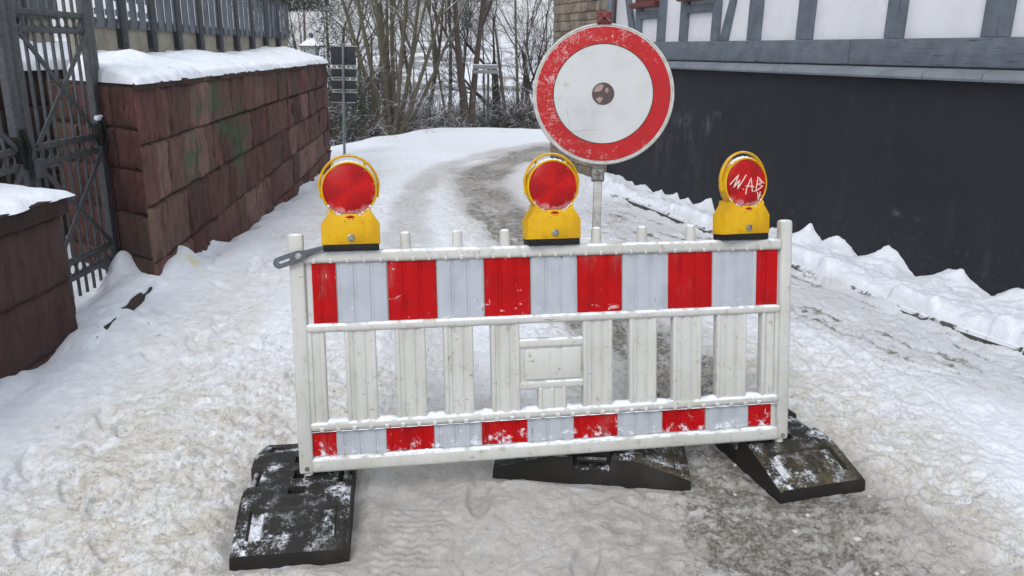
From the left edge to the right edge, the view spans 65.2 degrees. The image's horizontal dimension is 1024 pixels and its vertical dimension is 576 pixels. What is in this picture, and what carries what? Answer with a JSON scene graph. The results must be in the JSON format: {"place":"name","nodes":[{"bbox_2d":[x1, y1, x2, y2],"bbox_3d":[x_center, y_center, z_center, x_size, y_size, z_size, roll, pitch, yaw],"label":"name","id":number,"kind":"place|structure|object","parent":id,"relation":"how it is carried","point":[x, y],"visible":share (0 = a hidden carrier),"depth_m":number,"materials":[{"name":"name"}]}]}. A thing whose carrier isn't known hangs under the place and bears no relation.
{"place":"outdoors","nodes":[
{"label":"outdoors","id":0,"kind":"place"},
{"bbox_2d":[52,0,553,41],"label":"sky","id":1,"kind":"structure","parent":0,"point":[509,8],"materials":[{"name":"white"}]},
{"bbox_2d":[0,35,1023,575],"bbox_3d":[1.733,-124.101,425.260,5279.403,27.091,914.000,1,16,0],"label":"ground","id":2,"kind":"structure","parent":0,"point":[438,187],"depth_m":3.87,"materials":[{"name":"white snow"}]},
{"bbox_2d":[0,38,68,235],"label":"courtyard wall","id":3,"kind":"structure","parent":2,"relation":"on","point":[37,94],"depth_m":7.41,"materials":[{"name":"stone"}]},
{"bbox_2d":[13,0,54,42],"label":"steel fence","id":4,"kind":"object","parent":3,"relation":"on","point":[26,19],"visible":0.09,"depth_m":8.16,"materials":[{"name":"metal"}]},
{"bbox_2d":[0,183,77,378],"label":"gate pier","id":5,"kind":"structure","parent":2,"relation":"on","point":[38,323],"depth_m":4.42,"materials":[{"name":"stone"}]},
{"bbox_2d":[0,0,32,186],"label":"gate leaf","id":6,"kind":"object","parent":5,"relation":"attached to","point":[20,150],"visible":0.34,"depth_m":4.91,"materials":[{"name":"grey metal"}]},
{"bbox_2d":[86,0,118,251],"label":"gate post","id":7,"kind":"object","parent":2,"relation":"on","point":[92,34],"visible":0.04,"depth_m":5.85,"materials":[{"name":"grey metal"}]},
{"bbox_2d":[1,0,117,299],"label":"gate leaf","id":8,"kind":"object","parent":7,"relation":"attached to","point":[99,134],"visible":0.77,"depth_m":5.57,"materials":[{"name":"grey metal"}]},
{"bbox_2d":[96,287,151,338],"bbox_3d":[-2.615,0.189,5.382,0.139,0.185,1.291,-2,17,-9],"label":"threshold stone","id":9,"kind":"object","parent":2,"relation":"on","point":[135,301],"visible":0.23,"depth_m":5.48,"materials":[{"name":"grey stone"}]},
{"bbox_2d":[46,46,331,275],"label":"retaining wall","id":10,"kind":"structure","parent":2,"relation":"on","point":[206,148],"depth_m":6.85,"materials":[{"name":"red stone"}]},
{"bbox_2d":[67,0,289,56],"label":"steel fence","id":11,"kind":"object","parent":10,"relation":"on","point":[123,32],"visible":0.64,"depth_m":8.40,"materials":[{"name":"grey painted steel"},{"name":"concrete"}]},
{"bbox_2d":[253,1,324,55],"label":"young tree","id":12,"kind":"object","parent":2,"relation":"on","point":[304,26],"visible":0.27,"depth_m":25.83,"materials":[{"name":"brown plant"}]},
{"bbox_2d":[231,0,347,31],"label":"evergreen tree","id":13,"kind":"object","parent":2,"relation":"on","point":[300,4],"visible":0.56,"depth_m":17.87,"materials":[{"name":"green plant"}]},
{"bbox_2d":[229,444,356,570],"bbox_3d":[-0.831,0.809,3.160,0.412,0.169,0.832,-2,17,-8],"label":"rubber foot","id":14,"kind":"object","parent":2,"relation":"on","point":[288,514],"visible":0.69,"depth_m":2.91},
{"bbox_2d":[273,220,791,477],"bbox_3d":[0.146,0.266,3.238,2.104,1.035,0.090,-2,7,-9],"label":"barrier fence","id":15,"kind":"object","parent":14,"relation":"on","point":[457,291],"visible":0.98,"depth_m":3.22,"materials":[{"name":"white plastic"}]},
{"bbox_2d":[318,154,379,251],"bbox_3d":[-0.619,-0.325,3.047,0.231,0.363,0.106,-2,7,-11],"label":"warning light","id":16,"kind":"object","parent":15,"relation":"attached to","point":[348,192],"visible":1,"depth_m":3.01,"materials":[{"name":"yellow plastic"}]},
{"bbox_2d":[522,153,580,245],"bbox_3d":[0.157,-0.354,3.176,0.231,0.363,0.106,-3,7,-13],"label":"warning light","id":17,"kind":"object","parent":15,"relation":"attached to","point":[551,190],"visible":1,"depth_m":3.14,"materials":[{"name":"yellow plastic"}]},
{"bbox_2d":[713,151,768,240],"bbox_3d":[0.952,-0.383,3.308,0.231,0.363,0.106,-4,7,-21],"label":"warning light","id":18,"kind":"object","parent":15,"relation":"attached to","point":[741,212],"visible":1,"depth_m":3.27,"materials":[{"name":"yellow plastic"}]},
{"bbox_2d":[280,10,320,49],"bbox_3d":[-8.106,-7.220,27.626,2.840,7.268,2.017,9,18,26],"label":"young tree","id":19,"kind":"object","parent":2,"relation":"on","point":[297,34],"visible":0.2,"depth_m":27.27,"materials":[{"name":"brown plant"}]},
{"bbox_2d":[299,32,323,55],"bbox_3d":[-4.214,-4.037,17.071,0.424,2.698,0.424,1,16,0],"label":"street lantern","id":20,"kind":"object","parent":2,"relation":"on","point":[307,43],"visible":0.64,"depth_m":16.66,"materials":[{"name":"grey metal"}]},
{"bbox_2d":[202,0,441,132],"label":"bare tree","id":21,"kind":"object","parent":2,"relation":"on","point":[342,35],"visible":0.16,"depth_m":21.47,"materials":[{"name":"brown plant"}]},
{"bbox_2d":[307,0,356,105],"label":"young tree","id":22,"kind":"object","parent":2,"relation":"on","point":[323,33],"visible":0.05,"depth_m":35.70,"materials":[{"name":"brown plant"}]},
{"bbox_2d":[330,43,357,154],"bbox_3d":[-2.709,-2.988,12.982,0.462,1.896,0.058,1,16,0],"label":"sign pole","id":23,"kind":"object","parent":2,"relation":"on","point":[343,55],"visible":0.97,"depth_m":12.87,"materials":[{"name":"metal"}]},
{"bbox_2d":[323,1,364,90],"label":"young tree","id":24,"kind":"object","parent":2,"relation":"on","point":[351,43],"visible":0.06,"depth_m":29.56,"materials":[{"name":"brown plant"}]},
{"bbox_2d":[325,1,368,43],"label":"young tree","id":25,"kind":"object","parent":2,"relation":"on","point":[338,29],"visible":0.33,"depth_m":28.82,"materials":[{"name":"brown plant"}]},
{"bbox_2d":[321,3,375,95],"bbox_3d":[-5.554,-9.206,25.060,2.786,11.081,4.872,12,20,33],"label":"young tree","id":26,"kind":"object","parent":2,"relation":"on","point":[328,45],"visible":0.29,"depth_m":24.15,"materials":[{"name":"brown plant"}]},
{"bbox_2d":[323,2,373,92],"bbox_3d":[-5.333,-7.298,26.528,1.748,6.953,3.057,-6,18,-22],"label":"young tree","id":27,"kind":"object","parent":2,"relation":"on","point":[356,66],"visible":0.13,"depth_m":25.56,"materials":[{"name":"brown plant"}]},
{"bbox_2d":[288,0,443,134],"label":"bare tree","id":28,"kind":"object","parent":2,"relation":"on","point":[359,30],"visible":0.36,"depth_m":20.15,"materials":[{"name":"brown plant"}]},
{"bbox_2d":[254,0,505,135],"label":"bare tree","id":29,"kind":"object","parent":2,"relation":"on","point":[382,34],"visible":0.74,"depth_m":17.25,"materials":[{"name":"brown plant"}]},
{"bbox_2d":[288,1,487,145],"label":"bush","id":30,"kind":"object","parent":2,"relation":"on","point":[338,110],"visible":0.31,"depth_m":16.69,"materials":[{"name":"brown plant"}]},
{"bbox_2d":[359,2,428,99],"bbox_3d":[-3.964,-7.985,27.662,3.289,7.482,1.881,9,18,25],"label":"young tree","id":31,"kind":"object","parent":2,"relation":"on","point":[425,72],"visible":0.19,"depth_m":27.95,"materials":[{"name":"brown plant"}]},
{"bbox_2d":[330,72,461,144],"bbox_3d":[-3.473,-4.114,19.776,4.118,2.880,4.775,-5,17,-20],"label":"bush","id":32,"kind":"object","parent":2,"relation":"on","point":[404,112],"visible":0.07,"depth_m":19.78,"materials":[{"name":"brown plant"}]},
{"bbox_2d":[328,52,467,145],"bbox_3d":[-3.532,-3.823,18.101,5.292,3.201,5.564,1,16,0],"label":"bush","id":33,"kind":"object","parent":2,"relation":"on","point":[377,130],"visible":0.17,"depth_m":17.87,"materials":[{"name":"brown plant"}]},
{"bbox_2d":[382,0,419,106],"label":"young tree","id":34,"kind":"object","parent":2,"relation":"on","point":[395,44],"visible":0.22,"depth_m":24.48,"materials":[{"name":"brown plant"}]},
{"bbox_2d":[292,0,537,126],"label":"bare tree","id":35,"kind":"object","parent":2,"relation":"on","point":[438,49],"visible":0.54,"depth_m":20.32,"materials":[{"name":"brown plant"}]},
{"bbox_2d":[357,70,481,134],"bbox_3d":[-2.058,-4.209,19.217,3.589,2.096,3.583,1,16,0],"label":"bush","id":36,"kind":"object","parent":2,"relation":"on","point":[438,122],"visible":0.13,"depth_m":19.36,"materials":[{"name":"brown plant"}]},
{"bbox_2d":[366,75,490,132],"bbox_3d":[-2.148,-4.284,19.423,3.377,2.102,3.587,-3,17,-12],"label":"bush","id":37,"kind":"object","parent":2,"relation":"on","point":[448,123],"visible":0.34,"depth_m":19.53,"materials":[{"name":"brown plant"}]},
{"bbox_2d":[352,0,507,120],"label":"bare tree","id":38,"kind":"object","parent":2,"relation":"on","point":[465,47],"visible":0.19,"depth_m":25.87,"materials":[{"name":"brown plant"}]},
{"bbox_2d":[401,0,458,102],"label":"young tree","id":39,"kind":"object","parent":2,"relation":"on","point":[414,71],"visible":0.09,"depth_m":32.02,"materials":[{"name":"brown plant"}]},
{"bbox_2d":[354,67,522,140],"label":"distant wood","id":40,"kind":"object","parent":2,"relation":"on","point":[466,90],"visible":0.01,"depth_m":228.31,"materials":[{"name":"brown plant"}]},
{"bbox_2d":[447,0,451,127],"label":"young tree","id":41,"kind":"object","parent":2,"relation":"on","point":[450,70],"visible":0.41,"depth_m":23.19,"materials":[{"name":"brown plant"}]},
{"bbox_2d":[399,82,500,127],"bbox_3d":[-2.215,-4.476,21.292,3.550,2.219,3.573,-10,20,-34],"label":"bush","id":42,"kind":"object","parent":2,"relation":"on","point":[455,110],"visible":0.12,"depth_m":20.91,"materials":[{"name":"brown plant"}]},
{"bbox_2d":[429,0,492,127],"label":"bare tree","id":43,"kind":"object","parent":2,"relation":"on","point":[460,71],"visible":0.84,"depth_m":19.67,"materials":[{"name":"brown plant"}]},
{"bbox_2d":[437,7,487,108],"bbox_3d":[-2.370,-9.127,35.716,2.588,6.953,3.104,-4,17,-15],"label":"young tree","id":44,"kind":"object","parent":2,"relation":"on","point":[455,59],"visible":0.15,"depth_m":34.97,"materials":[{"name":"brown plant"}]},
{"bbox_2d":[415,78,510,127],"bbox_3d":[-1.609,-4.994,23.137,3.207,2.160,3.277,-7,18,-25],"label":"bush","id":45,"kind":"object","parent":2,"relation":"on","point":[460,107],"visible":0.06,"depth_m":23.37,"materials":[{"name":"brown plant"}]},
{"bbox_2d":[413,0,516,121],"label":"bare tree","id":46,"kind":"object","parent":2,"relation":"on","point":[482,61],"visible":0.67,"depth_m":21.42,"materials":[{"name":"brown plant"}]},
{"bbox_2d":[444,0,499,55],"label":"young tree","id":47,"kind":"object","parent":2,"relation":"on","point":[473,33],"visible":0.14,"depth_m":43.86,"materials":[{"name":"brown plant"}]},
{"bbox_2d":[419,72,529,127],"bbox_3d":[-0.586,-4.576,21.871,3.891,2.620,3.614,1,16,0],"label":"bush","id":48,"kind":"object","parent":2,"relation":"on","point":[476,101],"visible":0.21,"depth_m":21.58,"materials":[{"name":"brown plant"}]},
{"bbox_2d":[438,88,526,126],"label":"bush","id":49,"kind":"object","parent":2,"relation":"on","point":[484,105],"visible":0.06,"depth_m":23.91,"materials":[{"name":"brown plant"}]},
{"bbox_2d":[464,0,501,98],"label":"young tree","id":50,"kind":"object","parent":2,"relation":"on","point":[494,39],"visible":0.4,"depth_m":32.52,"materials":[{"name":"brown plant"}]},
{"bbox_2d":[472,63,498,126],"bbox_3d":[-0.662,-4.627,19.999,0.670,1.935,0.082,1,16,0],"label":"finger post","id":51,"kind":"object","parent":2,"relation":"on","point":[488,67],"visible":1,"depth_m":19.75,"materials":[{"name":"grey metal"}]},
{"bbox_2d":[420,0,552,123],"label":"bare tree","id":52,"kind":"object","parent":2,"relation":"on","point":[500,70],"visible":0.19,"depth_m":27.89,"materials":[{"name":"brown plant"}]},
{"bbox_2d":[472,1,503,126],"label":"young tree","id":53,"kind":"object","parent":2,"relation":"on","point":[487,56],"visible":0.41,"depth_m":25.22,"materials":[{"name":"brown plant"}]},
{"bbox_2d":[445,79,540,128],"bbox_3d":[-0.203,-4.703,21.426,3.242,1.785,3.458,1,16,0],"label":"bush","id":54,"kind":"object","parent":2,"relation":"on","point":[495,124],"visible":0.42,"depth_m":20.79,"materials":[{"name":"brown plant"}]},
{"bbox_2d":[458,0,553,117],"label":"bare tree","id":55,"kind":"object","parent":2,"relation":"on","point":[525,73],"visible":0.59,"depth_m":22.91,"materials":[{"name":"brown plant"}]},
{"bbox_2d":[483,74,538,128],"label":"bush","id":56,"kind":"object","parent":2,"relation":"on","point":[517,106],"visible":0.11,"depth_m":21.36,"materials":[{"name":"brown plant"}]},
{"bbox_2d":[483,82,539,128],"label":"bush","id":57,"kind":"object","parent":2,"relation":"on","point":[517,101],"visible":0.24,"depth_m":20.74,"materials":[{"name":"brown plant"}]},
{"bbox_2d":[484,0,539,108],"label":"young tree","id":58,"kind":"object","parent":2,"relation":"on","point":[516,54],"visible":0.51,"depth_m":25.65,"materials":[{"name":"brown plant"}]},
{"bbox_2d":[484,0,548,116],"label":"young tree","id":59,"kind":"object","parent":2,"relation":"on","point":[518,52],"visible":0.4,"depth_m":40.51,"materials":[{"name":"brown plant"}]},
{"bbox_2d":[502,1,550,73],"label":"young tree","id":60,"kind":"object","parent":2,"relation":"on","point":[529,33],"visible":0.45,"depth_m":25.90,"materials":[{"name":"brown plant"}]},
{"bbox_2d":[519,1,553,22],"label":"young tree","id":61,"kind":"object","parent":2,"relation":"on","point":[544,12],"visible":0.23,"depth_m":25.95,"materials":[{"name":"brown plant"}]},
{"bbox_2d":[550,0,616,176],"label":"stone building","id":62,"kind":"structure","parent":2,"relation":"on","point":[570,15],"depth_m":11.54,"materials":[{"name":"beige stone"}]},
{"bbox_2d":[492,446,690,490],"bbox_3d":[0.350,0.720,3.520,0.832,0.169,0.412,3,16,6],"label":"rubber foot","id":63,"kind":"object","parent":2,"relation":"on","point":[665,468],"visible":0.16,"depth_m":3.33},
{"bbox_2d":[533,11,673,227],"bbox_3d":[0.371,-0.235,3.442,0.601,1.904,0.112,2,2,4],"label":"round sign","id":64,"kind":"object","parent":63,"relation":"on","point":[603,90],"visible":0.99,"depth_m":3.40,"materials":[{"name":"red and white painted metal"},{"name":"galvanised steel"}]},
{"bbox_2d":[715,408,864,503],"bbox_3d":[1.160,0.696,3.640,0.412,0.169,0.832,-4,17,-15],"label":"rubber foot","id":65,"kind":"object","parent":2,"relation":"on","point":[801,461],"visible":0.46,"depth_m":3.37},
{"bbox_2d":[607,0,1023,295],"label":"half timbered house","id":66,"kind":"structure","parent":2,"relation":"on","point":[863,127],"depth_m":6.65,"materials":[{"name":"paint"}]},
{"bbox_2d":[628,0,659,8],"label":"window","id":67,"kind":"structure","parent":66,"relation":"in","point":[638,4],"depth_m":9.53,"materials":[{"name":"paint"}]},
{"bbox_2d":[676,0,698,1],"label":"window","id":68,"kind":"structure","parent":66,"relation":"in","point":[676,0],"depth_m":8.76,"materials":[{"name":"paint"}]},
{"bbox_2d":[609,193,1023,354],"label":"kerb","id":69,"kind":"structure","parent":2,"relation":"on","point":[976,336],"depth_m":5.45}
]}

